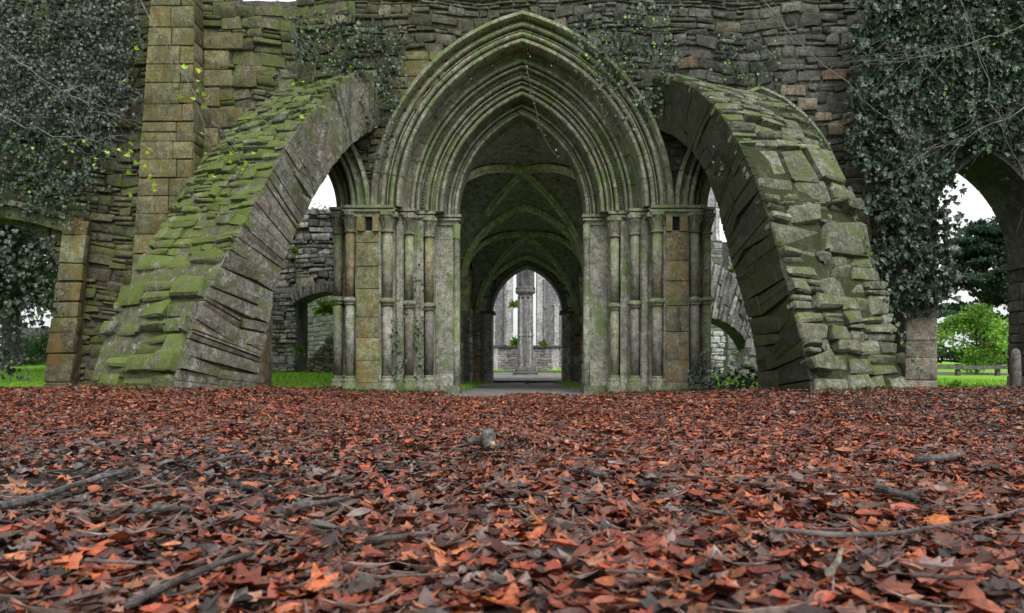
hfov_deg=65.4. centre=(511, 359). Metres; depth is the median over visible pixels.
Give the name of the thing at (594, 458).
fallen twig
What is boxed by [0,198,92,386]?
side archway
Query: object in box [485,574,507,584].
fallen stick
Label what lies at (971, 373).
path
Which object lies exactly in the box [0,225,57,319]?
broadleaf tree
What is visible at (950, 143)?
overhanging branch
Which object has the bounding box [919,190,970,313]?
ivy
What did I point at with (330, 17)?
hanging vine
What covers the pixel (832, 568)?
fallen stick
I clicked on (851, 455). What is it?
fallen twig
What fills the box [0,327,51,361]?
boundary wall
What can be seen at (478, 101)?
pointed archway
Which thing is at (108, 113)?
overhanging branch
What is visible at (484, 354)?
doorway
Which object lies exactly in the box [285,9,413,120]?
ivy
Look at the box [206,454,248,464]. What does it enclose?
fallen stick
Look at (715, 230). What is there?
wall turret
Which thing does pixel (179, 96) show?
overhanging branch
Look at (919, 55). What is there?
overhanging branch
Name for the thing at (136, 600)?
fallen stick
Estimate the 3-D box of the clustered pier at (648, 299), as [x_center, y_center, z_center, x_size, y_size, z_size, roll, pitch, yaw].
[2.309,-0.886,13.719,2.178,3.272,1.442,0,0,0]
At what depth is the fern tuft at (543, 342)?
37.84 m
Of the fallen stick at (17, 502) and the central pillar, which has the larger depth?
the central pillar
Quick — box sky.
[0,0,1008,359]
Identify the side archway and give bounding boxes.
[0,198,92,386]
[256,143,369,385]
[675,86,837,206]
[937,147,1023,385]
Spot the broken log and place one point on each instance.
(487, 440)
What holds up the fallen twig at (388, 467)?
on the leaf litter
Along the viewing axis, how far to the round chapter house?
38.54 m
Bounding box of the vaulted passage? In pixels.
[460,122,582,383]
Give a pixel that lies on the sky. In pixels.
(974, 206)
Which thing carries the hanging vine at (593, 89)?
hanging from the ivy at (604, 76)
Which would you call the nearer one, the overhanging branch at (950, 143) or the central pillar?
the overhanging branch at (950, 143)
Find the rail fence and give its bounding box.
[937,364,1007,375]
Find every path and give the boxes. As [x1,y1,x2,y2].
[445,382,592,396]
[493,372,560,380]
[937,372,1007,373]
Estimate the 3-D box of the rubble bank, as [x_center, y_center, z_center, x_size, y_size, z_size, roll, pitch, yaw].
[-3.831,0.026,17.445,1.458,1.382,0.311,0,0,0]
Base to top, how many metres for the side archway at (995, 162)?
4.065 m
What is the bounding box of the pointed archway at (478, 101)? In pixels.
[370,10,674,213]
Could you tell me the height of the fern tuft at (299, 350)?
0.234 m
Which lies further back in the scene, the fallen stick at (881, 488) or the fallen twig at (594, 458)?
the fallen twig at (594, 458)
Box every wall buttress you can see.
[132,0,203,276]
[895,105,937,387]
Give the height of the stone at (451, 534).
0.037 m
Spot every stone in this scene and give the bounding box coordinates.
[344,573,381,595]
[371,543,386,550]
[443,532,461,541]
[663,484,679,491]
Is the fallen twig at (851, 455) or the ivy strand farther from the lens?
the ivy strand
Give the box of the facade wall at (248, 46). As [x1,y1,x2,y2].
[0,0,1023,384]
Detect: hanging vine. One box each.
[297,20,317,69]
[326,6,338,66]
[524,62,558,157]
[577,53,607,123]
[608,25,626,132]
[627,38,636,137]
[643,8,656,124]
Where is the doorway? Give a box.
[474,260,581,382]
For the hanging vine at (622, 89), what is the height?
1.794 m
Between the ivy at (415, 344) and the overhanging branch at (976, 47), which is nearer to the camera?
the overhanging branch at (976, 47)
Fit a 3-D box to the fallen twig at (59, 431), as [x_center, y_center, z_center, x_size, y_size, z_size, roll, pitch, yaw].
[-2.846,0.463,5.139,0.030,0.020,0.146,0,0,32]
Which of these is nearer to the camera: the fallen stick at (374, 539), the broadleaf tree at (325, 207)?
the fallen stick at (374, 539)
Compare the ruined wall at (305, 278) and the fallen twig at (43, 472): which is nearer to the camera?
the fallen twig at (43, 472)
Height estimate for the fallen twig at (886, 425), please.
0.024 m
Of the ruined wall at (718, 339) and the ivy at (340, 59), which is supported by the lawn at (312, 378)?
the ruined wall at (718, 339)
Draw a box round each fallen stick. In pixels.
[0,468,136,510]
[124,541,256,608]
[152,504,189,512]
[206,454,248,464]
[228,480,277,499]
[292,497,343,509]
[365,530,430,544]
[485,478,499,487]
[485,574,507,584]
[583,465,607,476]
[722,506,747,533]
[773,508,1023,549]
[824,548,844,576]
[873,483,918,500]
[914,452,965,462]
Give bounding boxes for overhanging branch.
[0,40,192,188]
[0,115,170,196]
[121,0,254,181]
[276,0,351,118]
[759,0,924,159]
[795,16,1023,106]
[885,101,1023,212]
[931,0,1023,227]
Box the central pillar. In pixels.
[512,269,538,374]
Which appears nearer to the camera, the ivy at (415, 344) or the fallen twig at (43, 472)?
the fallen twig at (43, 472)
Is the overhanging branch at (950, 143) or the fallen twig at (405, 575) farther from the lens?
the overhanging branch at (950, 143)
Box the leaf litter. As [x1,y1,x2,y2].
[0,382,1023,612]
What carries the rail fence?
on the lawn at (312, 378)
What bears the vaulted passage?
on the lawn at (312, 378)
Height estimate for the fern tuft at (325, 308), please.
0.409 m
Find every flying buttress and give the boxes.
[91,70,381,391]
[651,73,909,391]
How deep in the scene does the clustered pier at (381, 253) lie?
13.30 m
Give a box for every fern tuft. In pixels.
[290,246,298,254]
[292,345,305,355]
[312,299,332,315]
[507,299,517,308]
[509,336,517,347]
[536,339,549,348]
[726,266,734,272]
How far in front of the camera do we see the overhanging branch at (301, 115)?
11.10 m
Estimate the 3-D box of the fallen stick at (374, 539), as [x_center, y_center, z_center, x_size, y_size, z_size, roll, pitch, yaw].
[-0.286,0.448,2.008,0.170,0.024,0.024,0,0,-21]
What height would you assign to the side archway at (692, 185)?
5.200 m
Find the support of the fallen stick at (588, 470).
on the leaf litter
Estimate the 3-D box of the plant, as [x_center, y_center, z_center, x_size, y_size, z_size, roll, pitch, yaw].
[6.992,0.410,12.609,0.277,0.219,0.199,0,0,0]
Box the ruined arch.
[701,261,752,352]
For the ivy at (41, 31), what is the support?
attached to the facade wall at (248, 46)
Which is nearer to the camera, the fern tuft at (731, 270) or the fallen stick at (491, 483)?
the fallen stick at (491, 483)
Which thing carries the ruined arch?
on the lawn at (312, 378)
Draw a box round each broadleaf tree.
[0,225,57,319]
[293,202,328,239]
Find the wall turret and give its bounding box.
[707,188,719,239]
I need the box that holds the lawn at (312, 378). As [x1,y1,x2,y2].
[0,357,1008,394]
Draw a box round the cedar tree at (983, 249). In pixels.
[936,216,1008,365]
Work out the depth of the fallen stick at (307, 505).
2.47 m
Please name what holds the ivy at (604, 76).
attached to the pointed archway at (478, 101)
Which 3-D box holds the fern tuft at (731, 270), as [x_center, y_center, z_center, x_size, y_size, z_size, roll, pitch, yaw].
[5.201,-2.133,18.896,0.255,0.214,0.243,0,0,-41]
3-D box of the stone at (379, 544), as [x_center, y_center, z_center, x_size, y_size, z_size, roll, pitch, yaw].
[-0.336,0.472,2.001,0.048,0.034,0.039,0,0,0]
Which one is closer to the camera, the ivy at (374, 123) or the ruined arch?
the ivy at (374, 123)
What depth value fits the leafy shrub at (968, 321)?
27.63 m
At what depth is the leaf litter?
2.60 m
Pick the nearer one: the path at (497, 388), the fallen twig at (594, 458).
the fallen twig at (594, 458)
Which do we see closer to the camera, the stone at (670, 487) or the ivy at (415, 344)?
the stone at (670, 487)
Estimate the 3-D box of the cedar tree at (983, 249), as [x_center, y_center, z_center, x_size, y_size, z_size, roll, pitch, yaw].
[23.654,-3.193,40.358,8.344,7.836,9.811,0,0,-20]
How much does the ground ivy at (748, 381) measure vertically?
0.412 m
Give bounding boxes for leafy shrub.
[22,331,48,364]
[936,301,1008,373]
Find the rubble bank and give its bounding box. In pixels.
[304,332,332,372]
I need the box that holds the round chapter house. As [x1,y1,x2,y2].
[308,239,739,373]
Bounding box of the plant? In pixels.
[947,379,961,387]
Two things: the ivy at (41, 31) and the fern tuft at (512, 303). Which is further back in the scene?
the fern tuft at (512, 303)
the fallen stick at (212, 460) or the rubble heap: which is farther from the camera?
the rubble heap
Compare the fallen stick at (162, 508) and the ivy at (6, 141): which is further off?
the ivy at (6, 141)
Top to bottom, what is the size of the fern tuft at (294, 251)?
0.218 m
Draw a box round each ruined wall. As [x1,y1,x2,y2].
[272,208,332,371]
[701,331,725,373]
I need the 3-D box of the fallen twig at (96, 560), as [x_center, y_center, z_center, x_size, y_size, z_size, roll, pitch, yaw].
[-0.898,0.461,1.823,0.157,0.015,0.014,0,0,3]
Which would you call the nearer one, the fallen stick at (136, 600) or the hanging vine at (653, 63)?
the fallen stick at (136, 600)
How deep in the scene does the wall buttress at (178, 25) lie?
12.76 m
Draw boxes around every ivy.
[0,0,143,136]
[0,115,116,230]
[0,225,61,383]
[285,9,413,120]
[356,64,397,171]
[390,313,408,382]
[412,264,424,387]
[571,2,683,122]
[687,351,707,390]
[702,34,787,92]
[703,367,758,389]
[710,145,723,183]
[843,0,1023,319]
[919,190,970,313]
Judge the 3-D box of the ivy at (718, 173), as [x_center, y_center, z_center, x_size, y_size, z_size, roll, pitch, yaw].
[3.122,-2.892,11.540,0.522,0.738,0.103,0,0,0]
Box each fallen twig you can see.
[41,469,70,473]
[58,430,80,432]
[84,557,152,564]
[375,573,445,579]
[379,466,410,469]
[577,457,613,459]
[605,569,661,573]
[848,453,873,456]
[876,423,898,426]
[910,571,977,579]
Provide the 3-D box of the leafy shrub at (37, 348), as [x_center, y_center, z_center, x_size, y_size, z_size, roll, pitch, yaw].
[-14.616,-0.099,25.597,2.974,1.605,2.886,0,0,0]
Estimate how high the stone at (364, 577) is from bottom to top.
0.056 m
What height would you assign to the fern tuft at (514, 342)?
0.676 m
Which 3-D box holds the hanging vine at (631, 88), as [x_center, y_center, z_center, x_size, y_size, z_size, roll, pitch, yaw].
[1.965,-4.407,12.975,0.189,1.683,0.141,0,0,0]
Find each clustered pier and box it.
[329,205,462,393]
[579,205,715,393]
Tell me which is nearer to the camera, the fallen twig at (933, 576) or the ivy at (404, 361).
the fallen twig at (933, 576)
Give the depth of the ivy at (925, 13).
12.60 m
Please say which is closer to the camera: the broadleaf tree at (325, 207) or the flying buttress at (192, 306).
the flying buttress at (192, 306)
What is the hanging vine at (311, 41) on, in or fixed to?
attached to the ivy at (340, 59)
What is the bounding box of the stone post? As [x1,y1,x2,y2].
[1010,349,1021,385]
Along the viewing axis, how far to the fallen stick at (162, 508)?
2.27 m
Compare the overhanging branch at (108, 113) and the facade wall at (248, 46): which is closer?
the overhanging branch at (108, 113)
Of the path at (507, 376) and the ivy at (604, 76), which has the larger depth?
the path at (507, 376)
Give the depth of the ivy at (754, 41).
13.06 m
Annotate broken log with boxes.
[466,428,495,450]
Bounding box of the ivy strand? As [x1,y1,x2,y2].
[779,94,922,371]
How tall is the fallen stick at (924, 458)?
0.040 m
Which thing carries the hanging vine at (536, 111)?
hanging from the pointed archway at (478, 101)
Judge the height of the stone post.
0.770 m
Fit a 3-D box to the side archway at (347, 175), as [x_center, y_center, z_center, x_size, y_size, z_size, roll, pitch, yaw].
[-3.546,-1.827,13.585,2.432,5.046,1.072,0,0,0]
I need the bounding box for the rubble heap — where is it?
[722,339,760,376]
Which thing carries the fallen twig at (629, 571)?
on the leaf litter
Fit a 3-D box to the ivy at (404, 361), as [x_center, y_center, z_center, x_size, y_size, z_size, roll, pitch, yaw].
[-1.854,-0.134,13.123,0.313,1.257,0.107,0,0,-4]

